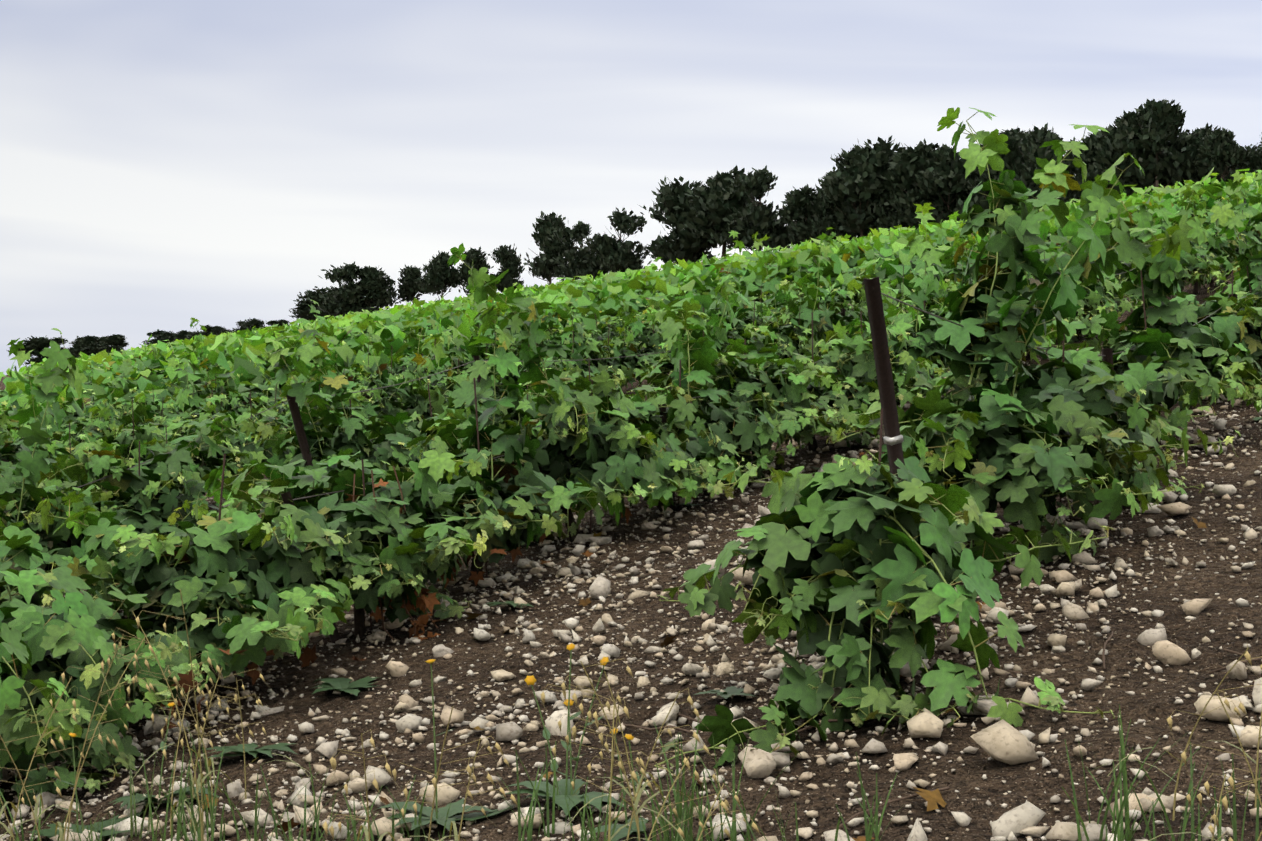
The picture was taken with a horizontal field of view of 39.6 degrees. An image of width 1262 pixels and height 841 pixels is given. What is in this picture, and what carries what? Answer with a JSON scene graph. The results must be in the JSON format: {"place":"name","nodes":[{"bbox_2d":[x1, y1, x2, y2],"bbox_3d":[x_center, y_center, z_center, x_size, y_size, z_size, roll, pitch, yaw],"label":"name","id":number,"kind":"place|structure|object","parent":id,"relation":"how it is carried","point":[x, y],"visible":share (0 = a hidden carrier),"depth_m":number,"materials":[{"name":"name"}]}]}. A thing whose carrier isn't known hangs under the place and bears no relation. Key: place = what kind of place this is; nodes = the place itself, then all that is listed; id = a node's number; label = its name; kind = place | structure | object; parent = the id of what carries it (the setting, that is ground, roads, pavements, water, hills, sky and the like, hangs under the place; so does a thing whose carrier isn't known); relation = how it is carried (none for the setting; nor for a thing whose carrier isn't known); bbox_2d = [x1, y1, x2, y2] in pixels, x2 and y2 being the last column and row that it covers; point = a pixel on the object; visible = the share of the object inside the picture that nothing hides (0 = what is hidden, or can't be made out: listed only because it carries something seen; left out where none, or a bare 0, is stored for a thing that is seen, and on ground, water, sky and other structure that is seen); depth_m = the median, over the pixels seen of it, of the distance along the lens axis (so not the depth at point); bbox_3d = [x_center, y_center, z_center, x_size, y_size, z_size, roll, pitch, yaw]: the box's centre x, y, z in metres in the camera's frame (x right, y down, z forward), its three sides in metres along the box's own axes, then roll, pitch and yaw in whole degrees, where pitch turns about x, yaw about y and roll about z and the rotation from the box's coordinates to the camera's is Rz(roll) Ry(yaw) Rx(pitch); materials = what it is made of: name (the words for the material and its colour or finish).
{"place":"outdoors","nodes":[
{"label":"outdoors","id":0,"kind":"place"},
{"bbox_2d":[0,269,1261,840],"bbox_3d":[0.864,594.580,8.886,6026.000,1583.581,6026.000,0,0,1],"label":"ground","id":1,"kind":"structure","parent":0,"point":[1036,787],"depth_m":6.11,"materials":[{"name":"soil"}]},
{"bbox_2d":[6,335,57,365],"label":"pine tree","id":2,"kind":"object","parent":1,"relation":"on","point":[33,344],"visible":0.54,"depth_m":351.52,"materials":[{"name":"green plant"}]},
{"bbox_2d":[26,337,67,360],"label":"pine tree","id":3,"kind":"object","parent":1,"relation":"on","point":[59,341],"visible":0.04,"depth_m":354.65,"materials":[{"name":"green plant"}]},
{"bbox_2d":[67,336,84,357],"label":"pine tree","id":4,"kind":"object","parent":1,"relation":"on","point":[75,344],"visible":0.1,"depth_m":339.91,"materials":[{"name":"green plant"}]},
{"bbox_2d":[70,335,100,356],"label":"pine tree","id":5,"kind":"object","parent":1,"relation":"on","point":[87,340],"visible":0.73,"depth_m":329.37,"materials":[{"name":"green plant"}]},
{"bbox_2d":[79,336,123,355],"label":"pine tree","id":6,"kind":"object","parent":1,"relation":"on","point":[93,349],"visible":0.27,"depth_m":327.31,"materials":[{"name":"green plant"}]},
{"bbox_2d":[96,334,128,354],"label":"pine tree","id":7,"kind":"object","parent":1,"relation":"on","point":[118,342],"visible":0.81,"depth_m":319.06,"materials":[{"name":"green plant"}]},
{"bbox_2d":[140,329,184,346],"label":"pine tree","id":8,"kind":"object","parent":1,"relation":"on","point":[157,332],"visible":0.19,"depth_m":324.17,"materials":[{"name":"green plant"}]},
{"bbox_2d":[151,331,176,342],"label":"pine tree","id":9,"kind":"object","parent":1,"relation":"on","point":[167,336],"visible":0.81,"depth_m":321.23,"materials":[{"name":"green plant"}]},
{"bbox_2d":[174,330,190,339],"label":"pine tree","id":10,"kind":"object","parent":1,"relation":"on","point":[182,333],"visible":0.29,"depth_m":339.36,"materials":[{"name":"green plant"}]},
{"bbox_2d":[185,325,223,339],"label":"pine tree","id":11,"kind":"object","parent":1,"relation":"on","point":[208,330],"visible":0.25,"depth_m":305.31,"materials":[{"name":"green plant"}]},
{"bbox_2d":[186,324,227,338],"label":"pine tree","id":12,"kind":"object","parent":1,"relation":"on","point":[207,332],"visible":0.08,"depth_m":312.58,"materials":[{"name":"green plant"}]},
{"bbox_2d":[209,326,229,334],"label":"pine tree","id":13,"kind":"object","parent":1,"relation":"on","point":[221,331],"visible":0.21,"depth_m":321.28,"materials":[{"name":"green plant"}]},
{"bbox_2d":[219,320,250,333],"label":"pine tree","id":14,"kind":"object","parent":1,"relation":"on","point":[241,327],"visible":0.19,"depth_m":308.86,"materials":[{"name":"green plant"}]},
{"bbox_2d":[240,318,266,330],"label":"tree","id":15,"kind":"object","parent":1,"relation":"on","point":[252,323],"visible":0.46,"depth_m":297.60,"materials":[{"name":"green plant"}]},
{"bbox_2d":[266,320,278,325],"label":"pine tree","id":16,"kind":"object","parent":1,"relation":"on","point":[271,322],"visible":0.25,"depth_m":294.54,"materials":[{"name":"green plant"}]},
{"bbox_2d":[273,319,289,325],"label":"pine tree","id":17,"kind":"object","parent":1,"relation":"on","point":[280,322],"visible":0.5,"depth_m":277.15,"materials":[{"name":"green plant"}]},
{"bbox_2d":[286,394,312,465],"bbox_3d":[-2.212,0.437,12.244,0.391,1.263,0.041,0,0,-25],"label":"vine post","id":18,"kind":"object","parent":1,"relation":"on","point":[299,429],"visible":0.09,"depth_m":12.20,"materials":[{"name":"wood"}]},
{"bbox_2d":[295,302,324,322],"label":"tree","id":19,"kind":"object","parent":1,"relation":"on","point":[301,306],"visible":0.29,"depth_m":287.79,"materials":[{"name":"green plant"}]},
{"bbox_2d":[281,491,339,642],"bbox_3d":[-1.471,0.813,8.270,0.364,0.964,0.046,0,0,-20],"label":"vine trunk","id":20,"kind":"object","parent":1,"relation":"on","point":[335,636],"visible":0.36,"depth_m":8.21,"materials":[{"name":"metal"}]},
{"bbox_2d":[289,286,338,320],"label":"pine tree","id":21,"kind":"object","parent":1,"relation":"on","point":[309,296],"visible":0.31,"depth_m":285.87,"materials":[{"name":"green plant"}]},
{"bbox_2d":[307,262,395,316],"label":"pine tree","id":22,"kind":"object","parent":1,"relation":"on","point":[346,273],"visible":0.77,"depth_m":233.36,"materials":[{"name":"green plant"}]},
{"bbox_2d":[72,650,638,840],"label":"weed stalks","id":23,"kind":"object","parent":1,"relation":"on","point":[569,734],"visible":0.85,"depth_m":5.04,"materials":[{"name":"green plant"}]},
{"bbox_2d":[69,643,633,739],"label":"weed flowers","id":24,"kind":"object","parent":23,"relation":"attached to","point":[530,680],"visible":0.94,"depth_m":5.01,"materials":[{"name":"plant"}]},
{"bbox_2d":[339,265,400,308],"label":"pine tree","id":25,"kind":"object","parent":1,"relation":"on","point":[375,284],"visible":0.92,"depth_m":233.88,"materials":[{"name":"green plant"}]},
{"bbox_2d":[393,265,427,304],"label":"tree","id":26,"kind":"object","parent":1,"relation":"on","point":[408,290],"visible":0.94,"depth_m":237.94,"materials":[{"name":"green plant"}]},
{"bbox_2d":[418,251,464,298],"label":"broadleaf tree","id":27,"kind":"object","parent":1,"relation":"on","point":[441,275],"visible":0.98,"depth_m":224.44,"materials":[{"name":"green plant"}]},
{"bbox_2d":[456,247,497,294],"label":"pine tree","id":28,"kind":"object","parent":1,"relation":"on","point":[476,259],"visible":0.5,"depth_m":223.34,"materials":[{"name":"green plant"}]},
{"bbox_2d":[473,356,483,391],"bbox_3d":[-1.238,0.063,15.202,0.266,1.250,0.046,0,0,-25],"label":"vine post","id":29,"kind":"object","parent":1,"relation":"on","point":[475,358],"visible":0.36,"depth_m":15.14,"materials":[{"name":"wood"}]},
{"bbox_2d":[488,243,524,291],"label":"pine tree","id":30,"kind":"object","parent":1,"relation":"on","point":[506,257],"visible":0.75,"depth_m":227.46,"materials":[{"name":"green plant"}]},
{"bbox_2d":[523,211,577,284],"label":"pine tree","id":31,"kind":"object","parent":1,"relation":"on","point":[545,227],"visible":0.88,"depth_m":209.42,"materials":[{"name":"green plant"}]},
{"bbox_2d":[547,221,612,280],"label":"pine tree","id":32,"kind":"object","parent":1,"relation":"on","point":[579,263],"visible":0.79,"depth_m":204.13,"materials":[{"name":"green plant"}]},
{"bbox_2d":[578,208,651,272],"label":"pine tree","id":33,"kind":"object","parent":1,"relation":"on","point":[615,254],"visible":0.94,"depth_m":198.72,"materials":[{"name":"green plant"}]},
{"bbox_2d":[0,107,1261,808],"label":"vine","id":34,"kind":"object","parent":1,"relation":"on","point":[1052,403],"depth_m":8.72,"materials":[{"name":"green plant"}]},
{"bbox_2d":[0,349,1261,840],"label":"stones","id":35,"kind":"object","parent":1,"relation":"on","point":[1004,741],"visible":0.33,"depth_m":6.09,"materials":[{"name":"stone"}]},
{"bbox_2d":[0,705,1261,840],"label":"grass","id":36,"kind":"structure","parent":1,"relation":"on","point":[1119,834],"depth_m":4.46,"materials":[{"name":"green plant"}]},
{"bbox_2d":[0,589,1261,840],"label":"wild oats","id":37,"kind":"object","parent":1,"relation":"on","point":[726,803],"visible":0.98,"depth_m":4.19,"materials":[{"name":"plant"}]},
{"bbox_2d":[30,319,1261,840],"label":"weed rosettes","id":38,"kind":"object","parent":1,"relation":"on","point":[346,685],"visible":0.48,"depth_m":5.16,"materials":[{"name":"green plant"}]},
{"bbox_2d":[49,210,1250,631],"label":"vine rods","id":39,"kind":"object","parent":1,"relation":"on","point":[591,394],"visible":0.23,"depth_m":11.18,"materials":[{"name":"brown wood"}]},
{"bbox_2d":[659,403,675,509],"bbox_3d":[0.236,0.332,11.086,0.137,0.954,0.051,0,0,-11],"label":"vine post","id":40,"kind":"object","parent":1,"relation":"on","point":[664,416],"depth_m":11.06,"materials":[{"name":"wood"}]},
{"bbox_2d":[639,176,721,264],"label":"pine tree","id":41,"kind":"object","parent":1,"relation":"on","point":[673,204],"visible":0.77,"depth_m":194.02,"materials":[{"name":"green plant"}]},
{"bbox_2d":[159,397,1261,840],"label":"fallen leaves","id":42,"kind":"object","parent":1,"relation":"on","point":[431,601],"visible":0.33,"depth_m":7.54,"materials":[{"name":"brown plant"}]},
{"bbox_2d":[679,165,763,256],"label":"pine tree","id":43,"kind":"object","parent":1,"relation":"on","point":[712,204],"visible":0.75,"depth_m":186.66,"materials":[{"name":"green plant"}]},
{"bbox_2d":[707,165,811,254],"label":"pine tree","id":44,"kind":"object","parent":1,"relation":"on","point":[762,219],"visible":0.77,"depth_m":181.97,"materials":[{"name":"green plant"}]},
{"bbox_2d":[778,184,829,245],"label":"tree","id":45,"kind":"object","parent":1,"relation":"on","point":[798,208],"visible":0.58,"depth_m":177.62,"materials":[{"name":"green plant"}]},
{"bbox_2d":[793,169,840,223],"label":"tree","id":46,"kind":"object","parent":1,"relation":"on","point":[829,175],"depth_m":195.10,"materials":[{"name":"green plant"}]},
{"bbox_2d":[804,167,864,243],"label":"pine tree","id":47,"kind":"object","parent":1,"relation":"on","point":[823,222],"visible":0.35,"depth_m":175.17,"materials":[{"name":"green plant"}]},
{"bbox_2d":[840,308,844,318],"bbox_3d":[2.486,-0.834,20.507,0.048,0.954,0.134,0,0,20],"label":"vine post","id":48,"kind":"object","parent":1,"relation":"on","point":[842,310],"visible":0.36,"depth_m":20.45,"materials":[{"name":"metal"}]},
{"bbox_2d":[820,144,891,236],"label":"pine tree","id":49,"kind":"object","parent":1,"relation":"on","point":[845,186],"visible":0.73,"depth_m":169.31,"materials":[{"name":"green plant"}]},
{"bbox_2d":[829,136,910,236],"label":"pine tree","id":50,"kind":"object","parent":1,"relation":"on","point":[880,153],"visible":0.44,"depth_m":169.50,"materials":[{"name":"green plant"}]},
{"bbox_2d":[863,277,904,479],"bbox_3d":[1.045,0.226,6.836,0.073,1.542,0.523,0,0,34],"label":"vine post","id":51,"kind":"object","parent":1,"relation":"on","point":[893,439],"visible":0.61,"depth_m":6.72,"materials":[{"name":"wood"}]},
{"bbox_2d":[1,268,1257,513],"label":"trellis wire","id":52,"kind":"object","parent":51,"relation":"attached to","point":[577,360],"visible":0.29,"depth_m":10.94,"materials":[{"name":"metal"}]},
{"bbox_2d":[858,173,910,234],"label":"tree","id":53,"kind":"object","parent":1,"relation":"on","point":[884,219],"visible":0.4,"depth_m":168.62,"materials":[{"name":"green plant"}]},
{"bbox_2d":[881,156,958,228],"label":"pine tree","id":54,"kind":"object","parent":1,"relation":"on","point":[938,215],"visible":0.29,"depth_m":165.53,"materials":[{"name":"green plant"}]},
{"bbox_2d":[884,138,961,220],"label":"broadleaf tree","id":55,"kind":"object","parent":1,"relation":"on","point":[910,155],"visible":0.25,"depth_m":166.31,"materials":[{"name":"green plant"}]},
{"bbox_2d":[915,144,975,213],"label":"broadleaf tree","id":56,"kind":"object","parent":1,"relation":"on","point":[947,176],"visible":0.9,"depth_m":163.56,"materials":[{"name":"green plant"}]},
{"bbox_2d":[946,158,986,220],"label":"tree","id":57,"kind":"object","parent":1,"relation":"on","point":[973,176],"visible":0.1,"depth_m":164.44,"materials":[{"name":"green plant"}]},
{"bbox_2d":[949,144,1003,220],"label":"tree","id":58,"kind":"object","parent":1,"relation":"on","point":[984,204],"visible":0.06,"depth_m":158.88,"materials":[{"name":"green plant"}]},
{"bbox_2d":[978,132,1029,208],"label":"tree","id":59,"kind":"object","parent":1,"relation":"on","point":[1009,158],"visible":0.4,"depth_m":155.66,"materials":[{"name":"green plant"}]},
{"bbox_2d":[999,126,1028,146],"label":"pine tree","id":60,"kind":"object","parent":1,"relation":"on","point":[1017,132],"depth_m":176.52,"materials":[{"name":"green plant"}]},
{"bbox_2d":[999,123,1078,202],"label":"pine tree","id":61,"kind":"object","parent":1,"relation":"on","point":[1037,136],"visible":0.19,"depth_m":153.32,"materials":[{"name":"green plant"}]},
{"bbox_2d":[1013,137,1072,211],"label":"tree","id":62,"kind":"object","parent":1,"relation":"on","point":[1030,163],"visible":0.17,"depth_m":151.56,"materials":[{"name":"green plant"}]},
{"bbox_2d":[1063,137,1086,202],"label":"broadleaf tree","id":63,"kind":"object","parent":1,"relation":"on","point":[1076,170],"visible":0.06,"depth_m":161.16,"materials":[{"name":"green plant"}]},
{"bbox_2d":[1063,132,1103,199],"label":"broadleaf tree","id":64,"kind":"object","parent":1,"relation":"on","point":[1085,155],"visible":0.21,"depth_m":151.09,"materials":[{"name":"green plant"}]},
{"bbox_2d":[1081,149,1104,191],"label":"broadleaf tree","id":65,"kind":"object","parent":1,"relation":"on","point":[1093,164],"visible":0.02,"depth_m":150.84,"materials":[{"name":"green plant"}]},
{"bbox_2d":[1078,134,1140,195],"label":"tree","id":66,"kind":"object","parent":1,"relation":"on","point":[1123,179],"visible":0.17,"depth_m":146.95,"materials":[{"name":"green plant"}]},
{"bbox_2d":[1102,348,1116,417],"bbox_3d":[2.664,0.077,9.679,0.123,0.954,0.042,0,0,10],"label":"vine post","id":67,"kind":"object","parent":1,"relation":"on","point":[1108,353],"visible":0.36,"depth_m":9.67,"materials":[{"name":"wood"}]},
{"bbox_2d":[1089,104,1168,187],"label":"pine tree","id":68,"kind":"object","parent":1,"relation":"on","point":[1122,140],"visible":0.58,"depth_m":145.50,"materials":[{"name":"green plant"}]},
{"bbox_2d":[1127,99,1200,189],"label":"pine tree","id":69,"kind":"object","parent":1,"relation":"on","point":[1163,121],"visible":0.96,"depth_m":143.63,"materials":[{"name":"green plant"}]},
{"bbox_2d":[1159,128,1207,186],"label":"tree","id":70,"kind":"object","parent":1,"relation":"on","point":[1193,142],"visible":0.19,"depth_m":146.62,"materials":[{"name":"green plant"}]},
{"bbox_2d":[1180,150,1230,185],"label":"broadleaf tree","id":71,"kind":"object","parent":1,"relation":"on","point":[1218,178],"visible":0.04,"depth_m":145.15,"materials":[{"name":"green plant"}]},
{"bbox_2d":[1195,122,1226,143],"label":"pine tree","id":72,"kind":"object","parent":1,"relation":"on","point":[1206,129],"visible":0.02,"depth_m":163.02,"materials":[{"name":"green plant"}]},
{"bbox_2d":[1190,127,1255,179],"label":"pine tree","id":73,"kind":"object","parent":1,"relation":"on","point":[1218,151],"visible":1,"depth_m":141.65,"materials":[{"name":"green plant"}]},
{"bbox_2d":[1223,168,1233,181],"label":"tree","id":74,"kind":"object","parent":1,"relation":"on","point":[1228,176],"visible":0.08,"depth_m":150.07,"materials":[{"name":"green plant"}]},
{"bbox_2d":[1226,140,1238,175],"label":"tree","id":75,"kind":"object","parent":1,"relation":"on","point":[1234,142],"depth_m":159.97,"materials":[{"name":"green plant"}]},
{"bbox_2d":[1228,150,1255,176],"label":"tree","id":76,"kind":"object","parent":1,"relation":"on","point":[1232,171],"visible":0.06,"depth_m":150.40,"materials":[{"name":"green plant"}]},
{"bbox_2d":[1226,143,1258,167],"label":"tree","id":77,"kind":"object","parent":1,"relation":"on","point":[1253,149],"visible":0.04,"depth_m":160.14,"materials":[{"name":"green plant"}]},
{"bbox_2d":[1239,141,1261,176],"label":"tree","id":78,"kind":"object","parent":1,"relation":"on","point":[1257,164],"visible":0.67,"depth_m":141.40,"materials":[{"name":"green plant"}]},
{"bbox_2d":[1250,132,1261,169],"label":"tree","id":79,"kind":"object","parent":1,"relation":"on","point":[1259,153],"visible":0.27,"depth_m":140.94,"materials":[{"name":"green plant"}]},
{"bbox_2d":[0,0,1261,374],"label":"sky","id":80,"kind":"structure","parent":0,"point":[164,164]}
]}

